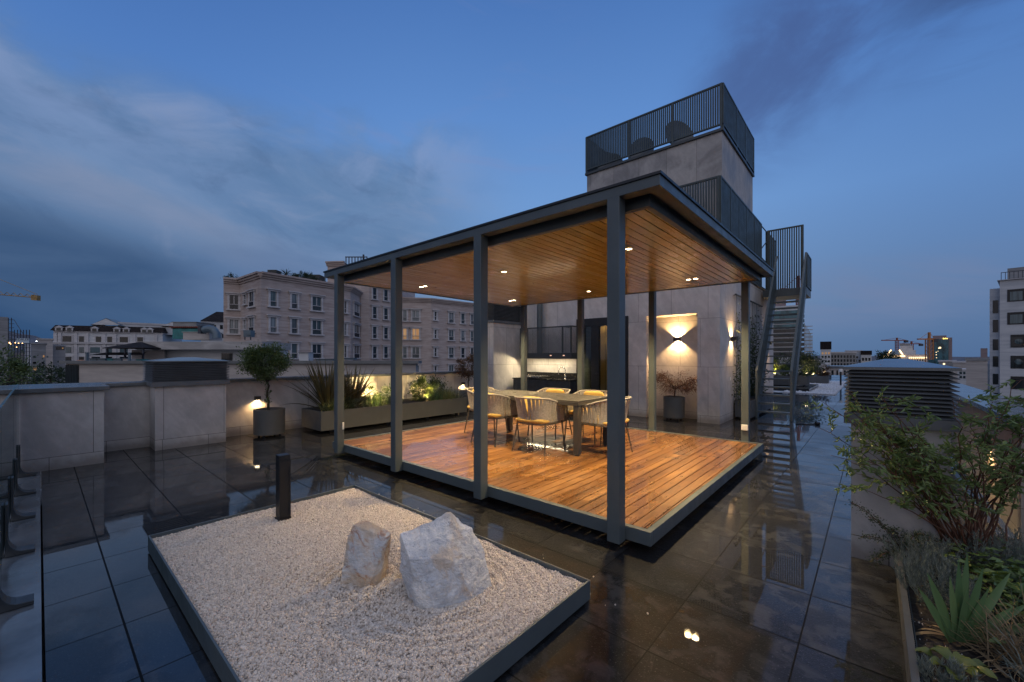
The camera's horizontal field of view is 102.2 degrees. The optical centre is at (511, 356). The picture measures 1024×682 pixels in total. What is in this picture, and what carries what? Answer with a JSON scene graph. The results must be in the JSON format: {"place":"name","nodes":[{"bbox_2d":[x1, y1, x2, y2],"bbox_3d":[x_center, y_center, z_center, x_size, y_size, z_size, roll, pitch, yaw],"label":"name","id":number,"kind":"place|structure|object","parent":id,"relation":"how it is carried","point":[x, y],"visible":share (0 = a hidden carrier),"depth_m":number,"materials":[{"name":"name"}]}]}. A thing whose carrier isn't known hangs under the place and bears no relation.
{"place":"outdoors","nodes":[
{"label":"outdoors","id":0,"kind":"place"},
{"bbox_2d":[200,312,222,341],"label":"mansard house","id":1,"kind":"structure","parent":0,"point":[216,319],"depth_m":95.66,"materials":[{"name":"grey glass"}]},
{"bbox_2d":[59,361,421,382],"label":"neighbour house","id":2,"kind":"structure","parent":0,"point":[97,371],"depth_m":19.00,"materials":[{"name":"concrete"}]},
{"bbox_2d":[92,342,164,360],"bbox_3d":[-22.726,-0.291,25.000,3.100,1.308,2.800,0,0,0],"label":"roof gazebo","id":3,"kind":"object","parent":2,"relation":"on","point":[148,354],"visible":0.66,"depth_m":24.54,"materials":[{"name":"stone"}]},
{"bbox_2d":[135,342,290,360],"bbox_3d":[-19.044,-0.224,26.750,7.680,1.424,3.300,0,0,0],"label":"rooftop annex","id":4,"kind":"object","parent":2,"relation":"on","point":[221,350],"visible":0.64,"depth_m":25.19,"materials":[{"name":"grey concrete"}]},
{"bbox_2d":[169,326,197,338],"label":"roof shed","id":5,"kind":"structure","parent":4,"relation":"on","point":[177,332],"depth_m":30.00,"materials":[{"name":"metal"}]},
{"bbox_2d":[183,332,221,339],"bbox_3d":[-21.024,-1.415,28.100,1.870,0.533,1.300,0,0,0],"label":"water tank","id":6,"kind":"object","parent":4,"relation":"on","point":[193,336],"visible":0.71,"depth_m":27.50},
{"bbox_2d":[198,325,220,338],"bbox_3d":[-19.718,-1.648,27.000,1.290,0.876,0.500,0,0,0],"label":"duct elbow","id":7,"kind":"object","parent":4,"relation":"on","point":[214,332],"visible":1,"depth_m":26.81,"materials":[{"name":"silver metal"}]},
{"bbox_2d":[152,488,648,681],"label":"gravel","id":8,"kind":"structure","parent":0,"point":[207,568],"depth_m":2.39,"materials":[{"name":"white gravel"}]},
{"bbox_2d":[275,453,290,520],"bbox_3d":[-2.010,1.145,3.627,0.101,0.580,0.100,0,0,41],"label":"bollard light","id":9,"kind":"object","parent":8,"relation":"on","point":[283,486],"visible":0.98,"depth_m":3.59,"materials":[{"name":"black metal"}]},
{"bbox_2d":[340,520,390,587],"bbox_3d":[-0.919,1.248,2.633,0.225,0.378,0.262,0,0,16],"label":"boulder","id":10,"kind":"object","parent":8,"relation":"on","point":[366,555],"visible":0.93,"depth_m":2.57,"materials":[{"name":"grey stone"}]},
{"bbox_2d":[157,520,575,681],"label":"gravel bedding","id":11,"kind":"object","parent":8,"relation":"on","point":[431,667],"visible":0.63,"depth_m":2.19,"materials":[{"name":"white gravel"}]},
{"bbox_2d":[400,512,491,608],"bbox_3d":[-0.391,1.231,2.565,0.559,0.485,0.541,0,0,0],"label":"boulder","id":12,"kind":"object","parent":8,"relation":"on","point":[443,563],"visible":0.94,"depth_m":2.40,"materials":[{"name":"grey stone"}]},
{"bbox_2d":[459,390,468,410],"bbox_3d":[-1.270,1.245,11.927,0.500,0.550,0.500,0,0,41],"label":"round planter","id":13,"kind":"object","parent":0,"point":[463,392],"visible":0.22,"depth_m":11.68,"materials":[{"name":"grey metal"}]},
{"bbox_2d":[454,351,473,387],"bbox_3d":[-1.244,0.423,11.873,0.874,1.198,0.898,0,0,0],"label":"copper tree","id":14,"kind":"object","parent":13,"relation":"on","point":[464,371],"visible":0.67,"depth_m":11.86,"materials":[{"name":"brown plant"}]},
{"bbox_2d":[9,331,989,363],"bbox_3d":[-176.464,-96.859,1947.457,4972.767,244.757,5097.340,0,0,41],"label":"hills","id":15,"kind":"structure","parent":0,"point":[33,339],"depth_m":2237.09,"materials":[{"name":"grey"}]},
{"bbox_2d":[874,349,901,359],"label":"park tree","id":16,"kind":"object","parent":15,"relation":"on","point":[883,355],"visible":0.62,"depth_m":110.06,"materials":[{"name":"green plant"}]},
{"bbox_2d":[0,0,1023,356],"label":"sky","id":17,"kind":"structure","parent":0,"point":[153,152],"materials":[{"name":"blue"}]},
{"bbox_2d":[40,363,989,488],"bbox_3d":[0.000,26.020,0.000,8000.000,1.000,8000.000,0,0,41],"label":"terrain","id":18,"kind":"structure","parent":0,"point":[988,378],"depth_m":540.51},
{"bbox_2d":[0,317,7,380],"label":"unfinished block","id":19,"kind":"structure","parent":18,"relation":"on","point":[3,326],"depth_m":61.10,"materials":[{"name":"grey concrete"}]},
{"bbox_2d":[8,318,29,384],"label":"scaffolding","id":20,"kind":"object","parent":18,"relation":"on","point":[17,343],"visible":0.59,"depth_m":57.97,"materials":[{"name":"metal"}]},
{"bbox_2d":[0,335,54,384],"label":"street tree","id":21,"kind":"object","parent":18,"relation":"on","point":[19,367],"visible":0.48,"depth_m":13.20,"materials":[{"name":"green plant"}]},
{"bbox_2d":[0,358,61,384],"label":"street tree","id":22,"kind":"object","parent":18,"relation":"on","point":[37,372],"visible":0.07,"depth_m":15.47,"materials":[{"name":"green plant"}]},
{"bbox_2d":[30,343,47,487],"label":"grey flats","id":23,"kind":"structure","parent":18,"relation":"on","point":[39,349],"depth_m":79.98,"materials":[{"name":"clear glass"}]},
{"bbox_2d":[40,489,43,681],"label":"podium","id":24,"kind":"object","parent":18,"relation":"on","point":[42,597],"depth_m":3.40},
{"bbox_2d":[0,472,41,681],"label":"edge gutter","id":25,"kind":"object","parent":24,"relation":"on","point":[20,642],"visible":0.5,"depth_m":2.66,"materials":[{"name":"metal"}]},
{"bbox_2d":[0,384,36,612],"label":"glass balustrade","id":26,"kind":"object","parent":25,"relation":"on","point":[11,471],"visible":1,"depth_m":3.34,"materials":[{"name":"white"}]},
{"bbox_2d":[36,338,53,380],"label":"tan flats","id":27,"kind":"structure","parent":18,"relation":"on","point":[49,348],"depth_m":95.37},
{"bbox_2d":[29,360,64,383],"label":"street tree","id":28,"kind":"object","parent":18,"relation":"on","point":[59,372],"visible":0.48,"depth_m":59.68,"materials":[{"name":"green plant"}]},
{"bbox_2d":[53,344,65,383],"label":"white flats","id":29,"kind":"structure","parent":18,"relation":"on","point":[58,352],"depth_m":100.33,"materials":[{"name":"concrete"}]},
{"bbox_2d":[51,318,181,364],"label":"white mansion","id":30,"kind":"structure","parent":18,"relation":"on","point":[94,338],"depth_m":117.18,"materials":[{"name":"stone"}]},
{"bbox_2d":[117,322,164,327],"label":"mansion wing","id":31,"kind":"structure","parent":18,"relation":"on","point":[128,324],"depth_m":125.06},
{"bbox_2d":[223,254,473,371],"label":"apartment house","id":32,"kind":"structure","parent":18,"relation":"on","point":[297,313],"depth_m":63.11,"materials":[{"name":"stone"}]},
{"bbox_2d":[225,292,240,310],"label":"window","id":33,"kind":"structure","parent":32,"relation":"in","point":[233,299],"depth_m":56.91,"materials":[{"name":"stone"}]},
{"bbox_2d":[225,317,240,334],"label":"window","id":34,"kind":"structure","parent":32,"relation":"in","point":[233,323],"depth_m":56.91,"materials":[{"name":"glass"}]},
{"bbox_2d":[266,288,280,307],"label":"window","id":35,"kind":"structure","parent":32,"relation":"in","point":[273,294],"depth_m":53.75,"materials":[{"name":"stone"}]},
{"bbox_2d":[266,314,280,333],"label":"window","id":36,"kind":"structure","parent":32,"relation":"in","point":[273,320],"depth_m":53.76,"materials":[{"name":"stone"}]},
{"bbox_2d":[288,291,301,309],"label":"window","id":37,"kind":"structure","parent":32,"relation":"in","point":[293,295],"depth_m":56.04,"materials":[{"name":"stone"}]},
{"bbox_2d":[288,316,301,334],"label":"window","id":38,"kind":"structure","parent":32,"relation":"in","point":[293,320],"depth_m":56.04,"materials":[{"name":"stone"}]},
{"bbox_2d":[288,341,301,358],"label":"window","id":39,"kind":"structure","parent":32,"relation":"in","point":[294,350],"depth_m":56.14,"materials":[{"name":"stone"}]},
{"bbox_2d":[309,293,325,312],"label":"window","id":40,"kind":"structure","parent":32,"relation":"in","point":[316,301],"depth_m":58.74,"materials":[{"name":"stone"}]},
{"bbox_2d":[309,318,325,335],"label":"window","id":41,"kind":"structure","parent":32,"relation":"in","point":[316,324],"depth_m":58.74,"materials":[{"name":"glass"}]},
{"bbox_2d":[309,342,325,358],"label":"window","id":42,"kind":"structure","parent":32,"relation":"in","point":[316,347],"depth_m":58.79,"materials":[{"name":"glass"}]},
{"bbox_2d":[820,341,830,364],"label":"corner flats","id":43,"kind":"structure","parent":18,"relation":"on","point":[825,348],"depth_m":170.85,"materials":[{"name":"stone"}]},
{"bbox_2d":[831,352,856,364],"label":"terraced flats","id":44,"kind":"structure","parent":18,"relation":"on","point":[843,358],"depth_m":174.90,"materials":[{"name":"stone"}]},
{"bbox_2d":[889,344,926,361],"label":"lit palace","id":45,"kind":"structure","parent":18,"relation":"on","point":[906,351],"depth_m":334.27,"materials":[{"name":"stone"}]},
{"bbox_2d":[917,332,937,361],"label":"tower crane","id":46,"kind":"object","parent":18,"relation":"on","point":[929,338],"visible":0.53,"depth_m":299.40,"materials":[{"name":"orange paint"}]},
{"bbox_2d":[990,267,1023,398],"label":"white modern block","id":47,"kind":"structure","parent":18,"relation":"on","point":[1006,330],"depth_m":37.06,"materials":[{"name":"concrete"}]},
{"bbox_2d":[1007,288,1023,301],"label":"window","id":48,"kind":"structure","parent":47,"relation":"in","point":[1012,294],"depth_m":36.67,"materials":[{"name":"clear glass"}]},
{"bbox_2d":[1007,312,1023,324],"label":"window","id":49,"kind":"structure","parent":47,"relation":"in","point":[1012,317],"depth_m":36.68,"materials":[{"name":"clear glass"}]},
{"bbox_2d":[41,374,1005,681],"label":"paving","id":50,"kind":"structure","parent":0,"point":[753,570],"depth_m":3.07,"materials":[{"name":"grey tile"}]},
{"bbox_2d":[0,382,109,472],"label":"wall block","id":51,"kind":"structure","parent":50,"relation":"on","point":[61,425],"depth_m":5.62,"materials":[{"name":"concrete"}]},
{"bbox_2d":[142,357,229,450],"bbox_3d":[-5.760,0.762,7.316,0.910,1.515,1.082,0,0,41],"label":"ventilation shaft","id":52,"kind":"object","parent":50,"relation":"on","point":[187,401],"visible":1,"depth_m":7.00,"materials":[{"name":"concrete"}]},
{"bbox_2d":[253,407,284,437],"bbox_3d":[-4.688,1.260,7.981,0.536,0.520,0.536,0,0,41],"label":"round planter","id":53,"kind":"object","parent":50,"relation":"on","point":[271,421],"visible":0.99,"depth_m":7.77,"materials":[{"name":"grey concrete"}]},
{"bbox_2d":[235,342,294,409],"bbox_3d":[-4.735,0.362,7.929,1.072,1.405,1.196,0,0,-17],"label":"topiary tree","id":54,"kind":"object","parent":53,"relation":"on","point":[253,357],"visible":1,"depth_m":7.75,"materials":[{"name":"green plant"}]},
{"bbox_2d":[101,371,473,451],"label":"parapet wall","id":55,"kind":"structure","parent":50,"relation":"on","point":[126,415],"depth_m":8.05,"materials":[{"name":"concrete"}]},
{"bbox_2d":[148,485,589,681],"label":"gravel tray","id":56,"kind":"object","parent":50,"relation":"on","point":[500,662],"visible":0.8,"depth_m":2.29,"materials":[{"name":"grey paint"}]},
{"bbox_2d":[302,397,466,431],"bbox_3d":[-2.820,1.298,9.855,0.910,0.445,3.860,0,0,41],"label":"long planter","id":57,"kind":"object","parent":50,"relation":"on","point":[314,418],"visible":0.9,"depth_m":9.06,"materials":[{"name":"grey concrete"}]},
{"bbox_2d":[280,357,374,409],"bbox_3d":[-3.704,0.510,8.643,1.293,1.233,2.072,0,0,41],"label":"flax plant","id":58,"kind":"object","parent":57,"relation":"on","point":[322,392],"visible":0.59,"depth_m":8.48,"materials":[{"name":"green plant"}]},
{"bbox_2d":[330,364,381,407],"bbox_3d":[-3.338,0.591,9.138,1.433,1.073,1.503,0,0,41],"label":"flax plant","id":59,"kind":"object","parent":57,"relation":"on","point":[358,394],"visible":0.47,"depth_m":9.12,"materials":[{"name":"green plant"}]},
{"bbox_2d":[407,374,436,400],"bbox_3d":[-2.329,0.796,10.744,0.634,0.760,0.872,0,0,41],"label":"shrub","id":60,"kind":"object","parent":57,"relation":"on","point":[422,380],"visible":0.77,"depth_m":10.64,"materials":[{"name":"green plant"}]},
{"bbox_2d":[432,385,459,400],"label":"grass tuft","id":61,"kind":"object","parent":57,"relation":"on","point":[449,394],"visible":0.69,"depth_m":10.70,"materials":[{"name":"green plant"}]},
{"bbox_2d":[473,303,520,390],"bbox_3d":[-0.438,-0.065,12.926,0.890,3.170,1.341,0,0,41],"label":"ventilation shaft","id":62,"kind":"object","parent":50,"relation":"on","point":[504,359],"visible":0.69,"depth_m":12.51,"materials":[{"name":"concrete"}]},
{"bbox_2d":[512,372,576,402],"bbox_3d":[0.997,0.990,12.129,2.110,1.060,0.587,0,0,41],"label":"kitchen counter","id":63,"kind":"object","parent":50,"relation":"on","point":[555,380],"visible":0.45,"depth_m":11.95,"materials":[{"name":"stone"}]},
{"bbox_2d":[529,380,546,391],"bbox_3d":[0.748,1.073,11.984,0.647,0.795,0.017,0,0,41],"label":"cabinet door","id":64,"kind":"structure","parent":63,"relation":"in","point":[534,385],"depth_m":12.00,"materials":[{"name":"wood"}]},
{"bbox_2d":[547,381,569,393],"bbox_3d":[1.294,1.073,11.508,0.777,0.795,0.017,0,0,41],"label":"cabinet door","id":65,"kind":"structure","parent":63,"relation":"in","point":[550,384],"depth_m":11.50,"materials":[{"name":"wood"}]},
{"bbox_2d":[323,170,773,546],"bbox_3d":[0.545,0.089,6.433,5.351,2.862,4.544,0,0,41],"label":"pergola","id":66,"kind":"object","parent":50,"relation":"on","point":[652,233],"visible":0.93,"depth_m":4.90,"materials":[{"name":"grey paint"}]},
{"bbox_2d":[464,387,507,432],"bbox_3d":[-0.475,0.948,7.369,0.649,0.790,0.631,0,0,43],"label":"dining chair","id":67,"kind":"object","parent":66,"relation":"on","point":[470,391],"visible":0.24,"depth_m":7.30,"materials":[{"name":"yellow fabric"}]},
{"bbox_2d":[471,392,519,446],"bbox_3d":[-0.275,0.948,6.527,0.631,0.790,0.649,0,0,44],"label":"dining chair","id":68,"kind":"object","parent":66,"relation":"on","point":[497,409],"visible":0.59,"depth_m":6.26,"materials":[{"name":"yellow fabric"}]},
{"bbox_2d":[512,396,567,456],"bbox_3d":[0.373,0.948,5.934,0.631,0.790,0.649,0,0,37],"label":"dining chair","id":69,"kind":"object","parent":66,"relation":"on","point":[537,411],"visible":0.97,"depth_m":5.72,"materials":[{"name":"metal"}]},
{"bbox_2d":[488,390,606,455],"bbox_3d":[0.422,0.966,6.547,2.025,0.752,0.904,0,0,41],"label":"dining table","id":70,"kind":"object","parent":66,"relation":"on","point":[576,401],"visible":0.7,"depth_m":6.07,"materials":[{"name":"wood"}]},
{"bbox_2d":[527,388,572,439],"bbox_3d":[0.662,0.948,7.099,0.631,0.790,0.649,0,0,40],"label":"dining chair","id":71,"kind":"object","parent":66,"relation":"on","point":[558,390],"visible":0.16,"depth_m":7.16,"materials":[{"name":"yellow fabric"}]},
{"bbox_2d":[564,390,606,445],"bbox_3d":[1.238,0.948,6.650,0.631,0.790,0.649,0,0,44],"label":"dining chair","id":72,"kind":"object","parent":66,"relation":"on","point":[589,392],"visible":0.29,"depth_m":6.70,"materials":[{"name":"yellow fabric"}]},
{"bbox_2d":[581,396,632,451],"bbox_3d":[1.325,0.948,5.800,0.649,0.790,0.631,0,0,44],"label":"dining chair","id":73,"kind":"object","parent":66,"relation":"on","point":[591,417],"visible":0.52,"depth_m":5.64,"materials":[{"name":"yellow fabric"}]},
{"bbox_2d":[519,281,772,423],"bbox_3d":[4.357,-0.318,13.983,6.735,3.675,6.801,0,0,41],"label":"penthouse","id":74,"kind":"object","parent":50,"relation":"on","point":[701,322],"visible":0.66,"depth_m":10.49,"materials":[{"name":"stone"}]},
{"bbox_2d":[520,304,576,358],"bbox_3d":[1.065,-1.016,12.214,1.860,2.128,0.372,0,0,41],"label":"extractor hood","id":75,"kind":"object","parent":74,"relation":"attached to","point":[540,353],"visible":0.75,"depth_m":12.03,"materials":[{"name":"paint"}]},
{"bbox_2d":[576,316,627,414],"bbox_3d":[2.437,0.225,11.259,1.565,2.590,0.171,0,0,41],"label":"door","id":76,"kind":"structure","parent":74,"relation":"in","point":[595,323],"depth_m":11.34,"materials":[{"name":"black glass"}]},
{"bbox_2d":[680,175,766,285],"bbox_3d":[4.042,-3.136,13.572,6.640,1.960,5.646,0,0,41],"label":"roof screen","id":77,"kind":"object","parent":74,"relation":"on","point":[736,217],"visible":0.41,"depth_m":9.94,"materials":[{"name":"dark painted steel"}]},
{"bbox_2d":[663,396,684,419],"bbox_3d":[3.963,1.242,10.106,0.490,0.555,0.490,0,0,41],"label":"round planter","id":78,"kind":"object","parent":50,"relation":"on","point":[673,407],"visible":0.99,"depth_m":9.90,"materials":[{"name":"grey concrete"}]},
{"bbox_2d":[647,370,696,396],"bbox_3d":[3.956,0.651,9.985,1.371,0.748,0.972,0,0,41],"label":"bronze maple","id":79,"kind":"object","parent":78,"relation":"on","point":[673,388],"visible":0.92,"depth_m":10.01,"materials":[{"name":"brown plant"}]},
{"bbox_2d":[735,392,772,418],"bbox_3d":[6.595,1.286,11.167,0.350,0.468,3.000,0,0,41],"label":"vine trough","id":80,"kind":"object","parent":50,"relation":"on","point":[752,406],"visible":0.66,"depth_m":10.22,"materials":[{"name":"grey metal"}]},
{"bbox_2d":[732,309,768,405],"bbox_3d":[6.503,-0.027,11.138,0.362,2.620,3.690,0,0,41],"label":"climbing plant","id":81,"kind":"object","parent":80,"relation":"on","point":[752,388],"visible":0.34,"depth_m":11.03,"materials":[{"name":"green plant"}]},
{"bbox_2d":[755,252,810,420],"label":"metal staircase","id":82,"kind":"structure","parent":50,"relation":"on","point":[774,294],"depth_m":11.02,"materials":[{"name":"grey painted steel"},{"name":"dark painted steel"}]},
{"bbox_2d":[765,224,811,290],"bbox_3d":[8.848,-3.085,13.481,1.017,2.110,3.052,0,0,8],"label":"platform screen","id":83,"kind":"object","parent":82,"relation":"on","point":[770,249],"visible":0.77,"depth_m":13.17,"materials":[{"name":"metal"}]},
{"bbox_2d":[773,381,845,394],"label":"white pebbles","id":84,"kind":"object","parent":50,"relation":"on","point":[807,393],"visible":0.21,"depth_m":18.05,"materials":[{"name":"white gravel"}]},
{"bbox_2d":[773,384,818,391],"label":"stone platform","id":85,"kind":"structure","parent":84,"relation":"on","point":[805,388],"depth_m":18.55,"materials":[{"name":"stone"}]},
{"bbox_2d":[773,375,789,385],"bbox_3d":[12.718,1.136,20.159,1.450,0.488,0.700,0,0,41],"label":"box planter","id":86,"kind":"object","parent":85,"relation":"on","point":[781,382],"visible":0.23,"depth_m":19.65,"materials":[{"name":"grey concrete"}]},
{"bbox_2d":[787,374,809,385],"bbox_3d":[13.931,1.120,20.096,0.900,0.520,0.900,0,0,41],"label":"round planter","id":87,"kind":"object","parent":85,"relation":"on","point":[803,380],"visible":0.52,"depth_m":19.67,"materials":[{"name":"grey concrete"}]},
{"bbox_2d":[774,349,828,375],"bbox_3d":[14.028,0.191,19.969,2.158,1.522,1.944,0,0,-6],"label":"round bush","id":88,"kind":"object","parent":87,"relation":"on","point":[803,361],"visible":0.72,"depth_m":19.72,"materials":[{"name":"green plant"}]},
{"bbox_2d":[843,359,961,566],"bbox_3d":[2.994,0.767,3.220,0.617,1.505,0.744,0,0,41],"label":"ventilation shaft","id":89,"kind":"object","parent":50,"relation":"on","point":[928,382],"visible":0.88,"depth_m":2.99,"materials":[{"name":"stone"}]},
{"bbox_2d":[895,527,1023,681],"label":"trough","id":90,"kind":"object","parent":50,"relation":"on","point":[910,625],"visible":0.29,"depth_m":2.04,"materials":[{"name":"grey metal"}]},
{"bbox_2d":[843,495,947,567],"bbox_3d":[2.641,1.252,2.853,0.530,0.491,0.217,0,0,20],"label":"trailing shrub","id":91,"kind":"object","parent":90,"relation":"on","point":[892,532],"visible":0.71,"depth_m":2.88,"materials":[{"name":"green plant"}]},
{"bbox_2d":[804,379,1023,570],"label":"leafy shrub","id":92,"kind":"object","parent":90,"relation":"on","point":[915,469],"visible":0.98,"depth_m":2.71,"materials":[{"name":"green plant"}]},
{"bbox_2d":[880,528,981,578],"bbox_3d":[2.701,1.257,2.696,0.534,0.224,0.436,0,0,-25],"label":"lavender","id":93,"kind":"object","parent":90,"relation":"on","point":[930,547],"visible":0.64,"depth_m":2.68,"materials":[{"name":"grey plant"}]},
{"bbox_2d":[889,550,982,606],"bbox_3d":[2.448,1.271,2.396,0.396,0.202,0.584,0,0,41],"label":"lavender","id":94,"kind":"object","parent":90,"relation":"on","point":[911,569],"visible":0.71,"depth_m":2.43,"materials":[{"name":"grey plant"}]},
{"bbox_2d":[916,652,983,681],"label":"lavender","id":95,"kind":"object","parent":90,"relation":"on","point":[929,666],"visible":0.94,"depth_m":1.75,"materials":[{"name":"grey plant"}]},
{"bbox_2d":[915,645,997,680],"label":"bergenia","id":96,"kind":"object","parent":90,"relation":"on","point":[975,664],"visible":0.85,"depth_m":1.81,"materials":[{"name":"green plant"}]},
{"bbox_2d":[900,576,1023,680],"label":"dry grass","id":97,"kind":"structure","parent":90,"relation":"on","point":[1017,645],"depth_m":1.92,"materials":[{"name":"plant"}]},
{"bbox_2d":[904,554,1023,678],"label":"iris","id":98,"kind":"object","parent":90,"relation":"on","point":[960,600],"visible":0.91,"depth_m":2.01,"materials":[{"name":"plant"}]},
{"bbox_2d":[908,567,1023,653],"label":"dark grass","id":99,"kind":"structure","parent":90,"relation":"on","point":[1002,609],"depth_m":2.16,"materials":[{"name":"green plant"}]},
{"bbox_2d":[929,527,1023,580],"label":"lavender","id":100,"kind":"object","parent":90,"relation":"on","point":[988,557],"visible":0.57,"depth_m":2.64,"materials":[{"name":"green plant"}]},
{"bbox_2d":[943,526,1023,661],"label":"ground cover","id":101,"kind":"object","parent":90,"relation":"on","point":[996,577],"visible":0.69,"depth_m":2.40,"materials":[{"name":"green plant"}]},
{"bbox_2d":[963,524,1023,561],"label":"lavender","id":102,"kind":"object","parent":90,"relation":"on","point":[995,539],"visible":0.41,"depth_m":2.81,"materials":[{"name":"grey plant"}]},
{"bbox_2d":[988,620,1023,681],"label":"grey grass","id":103,"kind":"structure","parent":90,"relation":"on","point":[1021,674],"depth_m":1.81,"materials":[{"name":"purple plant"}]},
{"bbox_2d":[585,127,754,217],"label":"stair tower","id":104,"kind":"structure","parent":0,"point":[715,152],"depth_m":11.86,"materials":[{"name":"concrete"}]},
{"bbox_2d":[585,82,753,172],"bbox_3d":[5.286,-6.710,13.803,4.230,1.200,3.850,0,0,41],"label":"tower screen","id":105,"kind":"object","parent":104,"relation":"on","point":[599,148],"visible":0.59,"depth_m":12.26,"materials":[{"name":"dark grey painted steel"}]},
{"bbox_2d":[773,300,812,373],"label":"building","id":106,"kind":"structure","parent":0,"point":[784,331],"depth_m":229.56,"materials":[{"name":"grey glass"}]},
{"bbox_2d":[927,335,951,361],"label":"hotel tower","id":107,"kind":"structure","parent":0,"point":[943,348],"depth_m":458.09,"materials":[{"name":"teal glass"}]},
{"bbox_2d":[965,358,988,390],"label":"blank wall house","id":108,"kind":"structure","parent":0,"point":[977,373],"depth_m":71.94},
{"bbox_2d":[944,383,1023,541],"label":"parapet wall","id":109,"kind":"structure","parent":0,"point":[1017,516],"depth_m":4.02,"materials":[{"name":"concrete"}]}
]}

